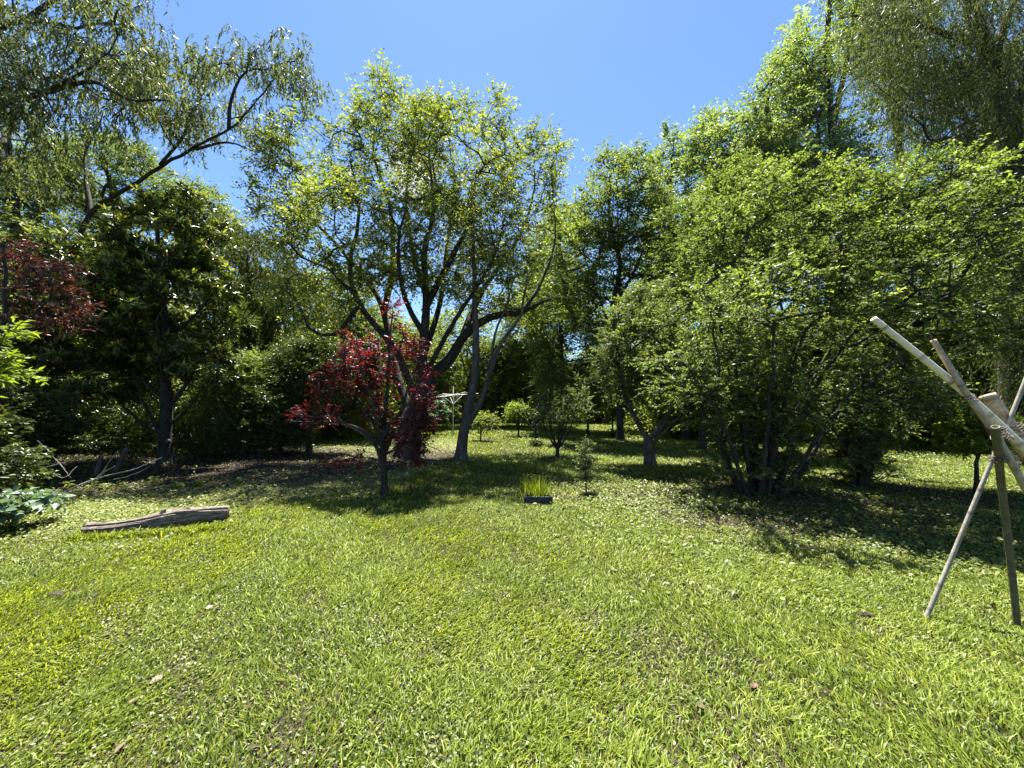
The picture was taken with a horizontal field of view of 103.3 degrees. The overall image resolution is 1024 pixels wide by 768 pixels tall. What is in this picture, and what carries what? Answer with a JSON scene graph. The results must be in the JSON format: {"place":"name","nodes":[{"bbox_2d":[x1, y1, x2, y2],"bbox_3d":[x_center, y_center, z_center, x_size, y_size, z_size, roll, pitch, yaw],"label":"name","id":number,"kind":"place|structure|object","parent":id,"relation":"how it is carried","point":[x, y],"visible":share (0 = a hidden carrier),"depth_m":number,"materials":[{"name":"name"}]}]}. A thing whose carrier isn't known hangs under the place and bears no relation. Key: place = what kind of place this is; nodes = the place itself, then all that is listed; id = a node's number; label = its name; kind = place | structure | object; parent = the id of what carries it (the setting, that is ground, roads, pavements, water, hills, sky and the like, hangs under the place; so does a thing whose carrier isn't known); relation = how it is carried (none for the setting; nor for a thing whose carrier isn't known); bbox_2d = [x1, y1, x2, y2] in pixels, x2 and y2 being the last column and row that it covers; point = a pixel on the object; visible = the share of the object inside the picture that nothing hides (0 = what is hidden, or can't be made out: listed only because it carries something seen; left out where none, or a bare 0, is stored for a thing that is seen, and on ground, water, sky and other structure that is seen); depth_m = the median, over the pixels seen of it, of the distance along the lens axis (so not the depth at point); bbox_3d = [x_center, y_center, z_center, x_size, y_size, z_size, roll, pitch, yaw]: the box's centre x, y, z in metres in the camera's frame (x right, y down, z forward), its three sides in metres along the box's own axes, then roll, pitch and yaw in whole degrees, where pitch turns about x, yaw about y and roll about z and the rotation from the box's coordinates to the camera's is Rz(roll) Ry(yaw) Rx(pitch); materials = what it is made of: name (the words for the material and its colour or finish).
{"place":"outdoors","nodes":[
{"label":"outdoors","id":0,"kind":"place"},
{"bbox_2d":[11,389,324,451],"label":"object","id":1,"kind":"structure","parent":0,"point":[150,438],"depth_m":14.88,"materials":[{"name":"green plant"}]},
{"bbox_2d":[0,410,1023,767],"bbox_3d":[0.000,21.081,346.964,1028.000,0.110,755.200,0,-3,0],"label":"ground","id":2,"kind":"structure","parent":0,"point":[458,490],"depth_m":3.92,"materials":[{"name":"green plant"}]},
{"bbox_2d":[0,195,21,306],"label":"broad tree","id":3,"kind":"object","parent":2,"relation":"on","point":[1,240],"visible":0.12,"depth_m":13.88,"materials":[{"name":"green plant"}]},
{"bbox_2d":[0,314,48,397],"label":"shrub","id":4,"kind":"object","parent":2,"relation":"on","point":[9,369],"visible":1,"depth_m":5.21,"materials":[{"name":"green plant"}]},
{"bbox_2d":[0,403,60,494],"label":"shrub","id":5,"kind":"object","parent":2,"relation":"on","point":[26,470],"visible":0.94,"depth_m":6.11,"materials":[{"name":"green plant"}]},
{"bbox_2d":[0,485,76,524],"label":"broad leaf plant","id":6,"kind":"object","parent":2,"relation":"on","point":[16,505],"visible":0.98,"depth_m":5.28,"materials":[{"name":"green plant"}]},
{"bbox_2d":[2,378,94,465],"bbox_3d":[-10.805,0.964,8.823,2.468,2.286,3.132,2,-4,-30],"label":"shrub","id":7,"kind":"object","parent":2,"relation":"on","point":[37,404],"visible":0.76,"depth_m":8.68,"materials":[{"name":"green plant"}]},
{"bbox_2d":[0,233,105,413],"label":"red plum tree","id":8,"kind":"object","parent":2,"relation":"on","point":[38,270],"visible":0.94,"depth_m":7.80,"materials":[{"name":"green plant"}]},
{"bbox_2d":[37,440,70,477],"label":"dead branch","id":9,"kind":"object","parent":2,"relation":"on","point":[52,456],"visible":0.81,"depth_m":7.77,"materials":[{"name":"grey wood"}]},
{"bbox_2d":[48,590,65,597],"bbox_3d":[-3.889,1.796,3.465,0.146,0.050,0.095,0,-3,0],"label":"soil clod","id":10,"kind":"object","parent":2,"relation":"on","point":[56,593],"visible":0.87,"depth_m":3.45,"materials":[{"name":"grey stone"}]},
{"bbox_2d":[0,94,114,328],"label":"broad tree","id":11,"kind":"object","parent":2,"relation":"on","point":[13,213],"visible":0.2,"depth_m":16.60,"materials":[{"name":"green plant"}]},
{"bbox_2d":[61,480,75,488],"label":"seedling","id":12,"kind":"object","parent":2,"relation":"on","point":[65,484],"visible":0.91,"depth_m":7.75,"materials":[{"name":"green plant"}]},
{"bbox_2d":[73,488,85,495],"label":"seedling","id":13,"kind":"object","parent":2,"relation":"on","point":[81,492],"visible":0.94,"depth_m":7.14,"materials":[{"name":"green plant"}]},
{"bbox_2d":[87,478,101,487],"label":"seedling","id":14,"kind":"object","parent":2,"relation":"on","point":[94,483],"visible":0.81,"depth_m":7.75,"materials":[{"name":"green plant"}]},
{"bbox_2d":[0,0,193,211],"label":"gum tree","id":15,"kind":"object","parent":2,"relation":"on","point":[16,111],"visible":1,"depth_m":9.91,"materials":[{"name":"green plant"}]},
{"bbox_2d":[93,454,103,475],"bbox_3d":[-9.748,1.935,9.544,0.180,0.554,0.110,3,-4,-38],"label":"old post","id":16,"kind":"object","parent":2,"relation":"on","point":[97,469],"visible":0.85,"depth_m":9.53,"materials":[{"name":"grey wood"}]},
{"bbox_2d":[92,451,116,481],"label":"dead branch","id":17,"kind":"object","parent":2,"relation":"on","point":[105,467],"visible":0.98,"depth_m":7.24,"materials":[{"name":"grey wood"}]},
{"bbox_2d":[98,483,111,490],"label":"seedling","id":18,"kind":"object","parent":2,"relation":"on","point":[104,486],"visible":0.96,"depth_m":7.61,"materials":[{"name":"green plant"}]},
{"bbox_2d":[54,457,161,496],"bbox_3d":[-7.263,1.706,7.282,0.260,0.630,1.503,-3,-4,43],"label":"dead branch","id":19,"kind":"object","parent":2,"relation":"on","point":[66,491],"visible":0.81,"depth_m":7.10,"materials":[{"name":"wood"}]},
{"bbox_2d":[112,447,127,472],"bbox_3d":[-9.649,1.890,9.965,0.320,0.684,0.114,1,-3,-10],"label":"old post","id":20,"kind":"object","parent":2,"relation":"on","point":[120,458],"visible":0.92,"depth_m":9.95,"materials":[{"name":"grey wood"}]},
{"bbox_2d":[0,122,250,251],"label":"broad tree","id":21,"kind":"object","parent":2,"relation":"on","point":[112,181],"visible":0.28,"depth_m":19.70,"materials":[{"name":"green plant"}]},
{"bbox_2d":[118,484,133,492],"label":"seedling","id":22,"kind":"object","parent":2,"relation":"on","point":[125,487],"visible":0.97,"depth_m":7.50,"materials":[{"name":"green plant"}]},
{"bbox_2d":[0,179,262,463],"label":"leaved tree","id":23,"kind":"object","parent":2,"relation":"on","point":[140,278],"visible":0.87,"depth_m":11.03,"materials":[{"name":"green plant"}]},
{"bbox_2d":[83,482,192,498],"bbox_3d":[-7.043,2.026,7.835,0.118,0.058,2.019,-1,-3,23],"label":"dead branch","id":24,"kind":"object","parent":2,"relation":"on","point":[133,490],"visible":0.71,"depth_m":7.63,"materials":[{"name":"brown wood"}]},
{"bbox_2d":[21,295,269,391],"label":"broad tree","id":25,"kind":"object","parent":2,"relation":"on","point":[196,358],"visible":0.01,"depth_m":18.28,"materials":[{"name":"green plant"}]},
{"bbox_2d":[61,520,230,543],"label":"tall grass","id":26,"kind":"structure","parent":2,"relation":"on","point":[138,533],"depth_m":5.06,"materials":[{"name":"green plant"}]},
{"bbox_2d":[148,476,159,487],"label":"seedling","id":27,"kind":"object","parent":2,"relation":"on","point":[152,481],"visible":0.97,"depth_m":8.16,"materials":[{"name":"green plant"}]},
{"bbox_2d":[80,505,229,534],"bbox_3d":[-4.704,1.825,5.455,1.496,0.312,0.309,2,-4,-30],"label":"log","id":28,"kind":"object","parent":2,"relation":"on","point":[164,517],"visible":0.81,"depth_m":5.41,"materials":[{"name":"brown wood"}]},
{"bbox_2d":[149,674,162,683],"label":"fallen leaf","id":29,"kind":"object","parent":2,"relation":"on","point":[158,677],"visible":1,"depth_m":2.36,"materials":[{"name":"beige plant"}]},
{"bbox_2d":[4,368,324,460],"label":"undergrowth","id":30,"kind":"object","parent":2,"relation":"on","point":[178,437],"visible":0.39,"depth_m":12.96,"materials":[{"name":"green plant"}]},
{"bbox_2d":[171,481,184,488],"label":"seedling","id":31,"kind":"object","parent":2,"relation":"on","point":[179,485],"visible":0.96,"depth_m":7.88,"materials":[{"name":"green plant"}]},
{"bbox_2d":[33,23,337,368],"bbox_3d":[-10.316,-4.363,12.275,9.762,13.429,3.500,-1,-3,16],"label":"gum tree","id":32,"kind":"object","parent":2,"relation":"on","point":[280,72],"visible":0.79,"depth_m":12.27,"materials":[{"name":"green plant"}]},
{"bbox_2d":[191,479,203,484],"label":"seedling","id":33,"kind":"object","parent":2,"relation":"on","point":[200,483],"visible":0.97,"depth_m":8.16,"materials":[{"name":"green plant"}]},
{"bbox_2d":[177,343,293,455],"bbox_3d":[-9.005,0.554,13.456,3.589,3.871,3.297,0,-3,0],"label":"shrub","id":34,"kind":"object","parent":2,"relation":"on","point":[236,403],"visible":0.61,"depth_m":12.94,"materials":[{"name":"green plant"}]},
{"bbox_2d":[153,205,341,384],"bbox_3d":[-10.927,-2.351,17.213,7.668,10.004,5.530,0,-3,0],"label":"broad tree","id":35,"kind":"object","parent":2,"relation":"on","point":[253,271],"visible":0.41,"depth_m":16.10,"materials":[{"name":"green plant"}]},
{"bbox_2d":[238,388,322,454],"bbox_3d":[-7.640,1.305,13.519,2.623,2.331,2.731,0,-3,0],"label":"shrub","id":36,"kind":"object","parent":2,"relation":"on","point":[306,436],"visible":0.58,"depth_m":13.04,"materials":[{"name":"green plant"}]},
{"bbox_2d":[253,320,362,452],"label":"tree","id":37,"kind":"object","parent":2,"relation":"on","point":[303,364],"visible":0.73,"depth_m":13.71,"materials":[{"name":"green plant"}]},
{"bbox_2d":[270,263,439,438],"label":"broad tree","id":38,"kind":"object","parent":2,"relation":"on","point":[360,334],"visible":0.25,"depth_m":20.29,"materials":[{"name":"green plant"}]},
{"bbox_2d":[284,295,443,496],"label":"red plum tree","id":39,"kind":"object","parent":2,"relation":"on","point":[364,384],"visible":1,"depth_m":7.33,"materials":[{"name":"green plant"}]},
{"bbox_2d":[225,48,582,458],"bbox_3d":[-2.920,-4.006,12.591,11.204,12.925,7.709,1,-3,-14],"label":"spreading tree","id":40,"kind":"object","parent":2,"relation":"on","point":[311,191],"visible":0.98,"depth_m":12.22,"materials":[{"name":"green plant"}]},
{"bbox_2d":[370,328,466,427],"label":"broad tree","id":41,"kind":"object","parent":2,"relation":"on","point":[442,379],"visible":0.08,"depth_m":29.50,"materials":[{"name":"green plant"}]},
{"bbox_2d":[425,398,452,434],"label":"sapling","id":42,"kind":"object","parent":2,"relation":"on","point":[441,412],"visible":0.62,"depth_m":22.60,"materials":[{"name":"green plant"}]},
{"bbox_2d":[432,387,477,434],"bbox_3d":[-3.167,1.533,21.821,2.147,2.774,2.147,-1,-3,13],"label":"clothes line","id":43,"kind":"object","parent":2,"relation":"on","point":[462,394],"visible":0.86,"depth_m":21.79,"materials":[{"name":"white metal"}]},
{"bbox_2d":[410,305,539,424],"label":"broad tree","id":44,"kind":"object","parent":2,"relation":"on","point":[466,350],"visible":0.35,"depth_m":31.56,"materials":[{"name":"green plant"}]},
{"bbox_2d":[470,410,501,440],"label":"sapling","id":45,"kind":"object","parent":2,"relation":"on","point":[484,420],"visible":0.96,"depth_m":18.81,"materials":[{"name":"green plant"}]},
{"bbox_2d":[438,155,544,460],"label":"slim tree","id":46,"kind":"object","parent":2,"relation":"on","point":[469,415],"visible":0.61,"depth_m":12.13,"materials":[{"name":"green plant"}]},
{"bbox_2d":[0,277,996,452],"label":"wood","id":47,"kind":"object","parent":2,"relation":"on","point":[653,418],"visible":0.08,"depth_m":20.05,"materials":[{"name":"green plant"}]},
{"bbox_2d":[0,477,1021,767],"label":"leaves","id":48,"kind":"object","parent":2,"relation":"on","point":[482,587],"depth_m":3.77,"materials":[{"name":"plant"}]},
{"bbox_2d":[0,432,1023,612],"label":"ground cover","id":49,"kind":"object","parent":2,"relation":"on","point":[101,505],"visible":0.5,"depth_m":6.24,"materials":[{"name":"green plant"}]},
{"bbox_2d":[0,515,1023,767],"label":"thatch","id":50,"kind":"object","parent":2,"relation":"on","point":[2,707],"visible":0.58,"depth_m":2.50,"materials":[{"name":"green plant"}]},
{"bbox_2d":[0,438,1023,754],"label":"leaf litter","id":51,"kind":"object","parent":2,"relation":"on","point":[246,470],"visible":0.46,"depth_m":7.61,"materials":[{"name":"brown plant"}]},
{"bbox_2d":[0,497,1023,767],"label":"clover","id":52,"kind":"object","parent":2,"relation":"on","point":[170,715],"visible":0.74,"depth_m":2.48,"materials":[{"name":"green plant"}]},
{"bbox_2d":[501,399,534,436],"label":"sapling","id":53,"kind":"object","parent":2,"relation":"on","point":[518,409],"visible":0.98,"depth_m":21.63,"materials":[{"name":"green plant"}]},
{"bbox_2d":[474,333,571,425],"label":"broad tree","id":54,"kind":"object","parent":2,"relation":"on","point":[525,386],"visible":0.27,"depth_m":31.46,"materials":[{"name":"green plant"}]},
{"bbox_2d":[482,240,575,416],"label":"broad tree","id":55,"kind":"object","parent":2,"relation":"on","point":[509,367],"visible":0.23,"depth_m":30.39,"materials":[{"name":"green plant"}]},
{"bbox_2d":[527,439,544,446],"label":"grass tuft","id":56,"kind":"object","parent":2,"relation":"on","point":[535,443],"visible":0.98,"depth_m":15.66,"materials":[{"name":"green plant"}]},
{"bbox_2d":[511,475,562,501],"bbox_3d":[0.442,1.782,6.951,1.162,0.515,0.784,2,-4,-32],"label":"grass tuft","id":57,"kind":"object","parent":2,"relation":"on","point":[536,490],"visible":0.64,"depth_m":6.92,"materials":[{"name":"green plant"}]},
{"bbox_2d":[524,494,551,504],"bbox_3d":[0.436,1.958,6.818,0.470,0.165,0.200,0,-3,0],"label":"hollow block","id":58,"kind":"object","parent":2,"relation":"on","point":[540,500],"depth_m":6.72,"materials":[{"name":"concrete"}]},
{"bbox_2d":[523,404,562,439],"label":"sapling","id":59,"kind":"object","parent":2,"relation":"on","point":[535,430],"visible":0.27,"depth_m":16.62,"materials":[{"name":"green plant"}]},
{"bbox_2d":[526,371,594,456],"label":"sapling","id":60,"kind":"object","parent":2,"relation":"on","point":[543,415],"visible":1,"depth_m":12.67,"materials":[{"name":"green plant"}]},
{"bbox_2d":[514,195,616,431],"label":"broad tree","id":61,"kind":"object","parent":2,"relation":"on","point":[556,342],"visible":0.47,"depth_m":24.23,"materials":[{"name":"green plant"}]},
{"bbox_2d":[573,434,597,491],"bbox_3d":[1.408,1.526,7.659,0.551,1.156,0.442,3,-4,-38],"label":"twiggy shrub","id":62,"kind":"object","parent":2,"relation":"on","point":[583,458],"visible":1,"depth_m":7.62,"materials":[{"name":"green plant"}]},
{"bbox_2d":[557,348,615,434],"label":"sapling","id":63,"kind":"object","parent":2,"relation":"on","point":[595,399],"visible":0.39,"depth_m":22.78,"materials":[{"name":"green plant"}]},
{"bbox_2d":[591,387,634,430],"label":"sapling","id":64,"kind":"object","parent":2,"relation":"on","point":[612,411],"visible":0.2,"depth_m":25.71,"materials":[{"name":"green plant"}]},
{"bbox_2d":[526,132,702,440],"bbox_3d":[4.996,-4.504,18.990,8.732,14.437,6.370,0,-3,0],"label":"broad tree","id":65,"kind":"object","parent":2,"relation":"on","point":[621,232],"visible":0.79,"depth_m":18.34,"materials":[{"name":"green plant"}]},
{"bbox_2d":[608,430,624,437],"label":"shrub","id":66,"kind":"object","parent":2,"relation":"on","point":[613,434],"visible":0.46,"depth_m":20.16,"materials":[{"name":"green plant"}]},
{"bbox_2d":[581,272,732,466],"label":"fruit tree","id":67,"kind":"object","parent":2,"relation":"on","point":[631,375],"visible":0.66,"depth_m":10.77,"materials":[{"name":"green plant"}]},
{"bbox_2d":[572,264,753,429],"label":"broad tree","id":68,"kind":"object","parent":2,"relation":"on","point":[638,340],"visible":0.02,"depth_m":26.70,"materials":[{"name":"green plant"}]},
{"bbox_2d":[634,115,701,325],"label":"poplar","id":69,"kind":"object","parent":2,"relation":"on","point":[662,155],"visible":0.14,"depth_m":30.62,"materials":[{"name":"green plant"}]},
{"bbox_2d":[642,323,734,439],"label":"tree","id":70,"kind":"object","parent":2,"relation":"on","point":[684,435],"visible":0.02,"depth_m":20.18,"materials":[{"name":"green plant"}]},
{"bbox_2d":[696,700,704,708],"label":"fallen leaf","id":71,"kind":"object","parent":2,"relation":"on","point":[699,704],"visible":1,"depth_m":2.14,"materials":[{"name":"beige plant"}]},
{"bbox_2d":[667,97,759,325],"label":"poplar","id":72,"kind":"object","parent":2,"relation":"on","point":[685,165],"visible":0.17,"depth_m":27.36,"materials":[{"name":"green plant"}]},
{"bbox_2d":[637,146,810,449],"bbox_3d":[8.066,-3.267,15.643,6.534,11.616,4.802,2,-4,-25],"label":"broad tree","id":73,"kind":"object","parent":2,"relation":"on","point":[718,182],"visible":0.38,"depth_m":14.89,"materials":[{"name":"green plant"}]},
{"bbox_2d":[690,100,789,315],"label":"poplar","id":74,"kind":"object","parent":2,"relation":"on","point":[719,143],"visible":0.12,"depth_m":25.25,"materials":[{"name":"green plant"}]},
{"bbox_2d":[750,682,758,687],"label":"fallen leaf","id":75,"kind":"object","parent":2,"relation":"on","point":[754,684],"visible":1,"depth_m":2.29,"materials":[{"name":"plant"}]},
{"bbox_2d":[699,43,837,311],"bbox_3d":[15.607,-8.914,24.636,8.435,23.898,6.383,0,-3,0],"label":"poplar","id":76,"kind":"object","parent":2,"relation":"on","point":[750,117],"visible":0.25,"depth_m":24.04,"materials":[{"name":"green plant"}]},
{"bbox_2d":[750,7,870,333],"bbox_3d":[19.120,-10.620,26.456,6.350,27.509,6.586,0,-3,0],"label":"poplar","id":77,"kind":"object","parent":2,"relation":"on","point":[792,90],"visible":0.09,"depth_m":26.18,"materials":[{"name":"green plant"}]},
{"bbox_2d":[622,133,1023,495],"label":"bushy tree","id":78,"kind":"object","parent":2,"relation":"on","point":[742,393],"visible":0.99,"depth_m":7.00,"materials":[{"name":"green plant"}]},
{"bbox_2d":[750,0,927,295],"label":"poplar","id":79,"kind":"object","parent":2,"relation":"on","point":[830,142],"visible":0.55,"depth_m":22.39,"materials":[{"name":"green plant"}]},
{"bbox_2d":[688,228,996,438],"bbox_3d":[16.878,-2.711,20.242,15.139,11.193,7.402,0,-3,0],"label":"broad tree","id":80,"kind":"object","parent":2,"relation":"on","point":[841,299],"visible":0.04,"depth_m":18.98,"materials":[{"name":"green plant"}]},
{"bbox_2d":[856,611,874,618],"bbox_3d":[2.692,1.753,3.081,0.122,0.052,0.102,1,-3,-19],"label":"soil clod","id":81,"kind":"object","parent":2,"relation":"on","point":[866,614],"visible":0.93,"depth_m":3.05,"materials":[{"name":"soil"}]},
{"bbox_2d":[779,366,983,488],"bbox_3d":[7.730,0.953,8.437,3.857,2.706,2.892,0,-3,0],"label":"leafy bush","id":82,"kind":"object","parent":2,"relation":"on","point":[862,453],"visible":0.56,"depth_m":8.06,"materials":[{"name":"green plant"}]},
{"bbox_2d":[785,172,997,318],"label":"broad tree","id":83,"kind":"object","parent":2,"relation":"on","point":[883,248],"visible":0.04,"depth_m":18.35,"materials":[{"name":"green plant"}]},
{"bbox_2d":[832,0,967,295],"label":"poplar","id":84,"kind":"object","parent":2,"relation":"on","point":[862,116],"visible":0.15,"depth_m":23.79,"materials":[{"name":"green plant"}]},
{"bbox_2d":[815,0,1023,462],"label":"willow","id":85,"kind":"object","parent":2,"relation":"on","point":[1004,98],"visible":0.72,"depth_m":11.60,"materials":[{"name":"green plant"}]},
{"bbox_2d":[896,285,996,432],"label":"broad tree","id":86,"kind":"object","parent":2,"relation":"on","point":[971,385],"visible":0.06,"depth_m":14.55,"materials":[{"name":"green plant"}]},
{"bbox_2d":[870,316,1023,627],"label":"bamboo frame","id":87,"kind":"object","parent":2,"relation":"on","point":[994,415],"visible":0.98,"depth_m":3.02,"materials":[{"name":"wood"}]},
{"bbox_2d":[921,40,1023,248],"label":"poplar","id":88,"kind":"object","parent":2,"relation":"on","point":[968,116],"visible":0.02,"depth_m":22.34,"materials":[{"name":"green plant"}]},
{"bbox_2d":[926,403,1023,492],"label":"citrus tree","id":89,"kind":"object","parent":2,"relation":"on","point":[966,431],"visible":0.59,"depth_m":7.59,"materials":[{"name":"green plant"}]},
{"bbox_2d":[976,479,983,493],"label":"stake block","id":90,"kind":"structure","parent":2,"relation":"on","point":[978,482],"depth_m":7.43,"materials":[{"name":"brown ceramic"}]},
{"bbox_2d":[1010,416,1023,463],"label":"shrub","id":91,"kind":"object","parent":2,"relation":"on","point":[1011,449],"visible":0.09,"depth_m":11.09,"materials":[{"name":"green plant"}]},
{"bbox_2d":[0,0,1023,403],"label":"sky","id":92,"kind":"structure","parent":0,"point":[601,68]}
]}

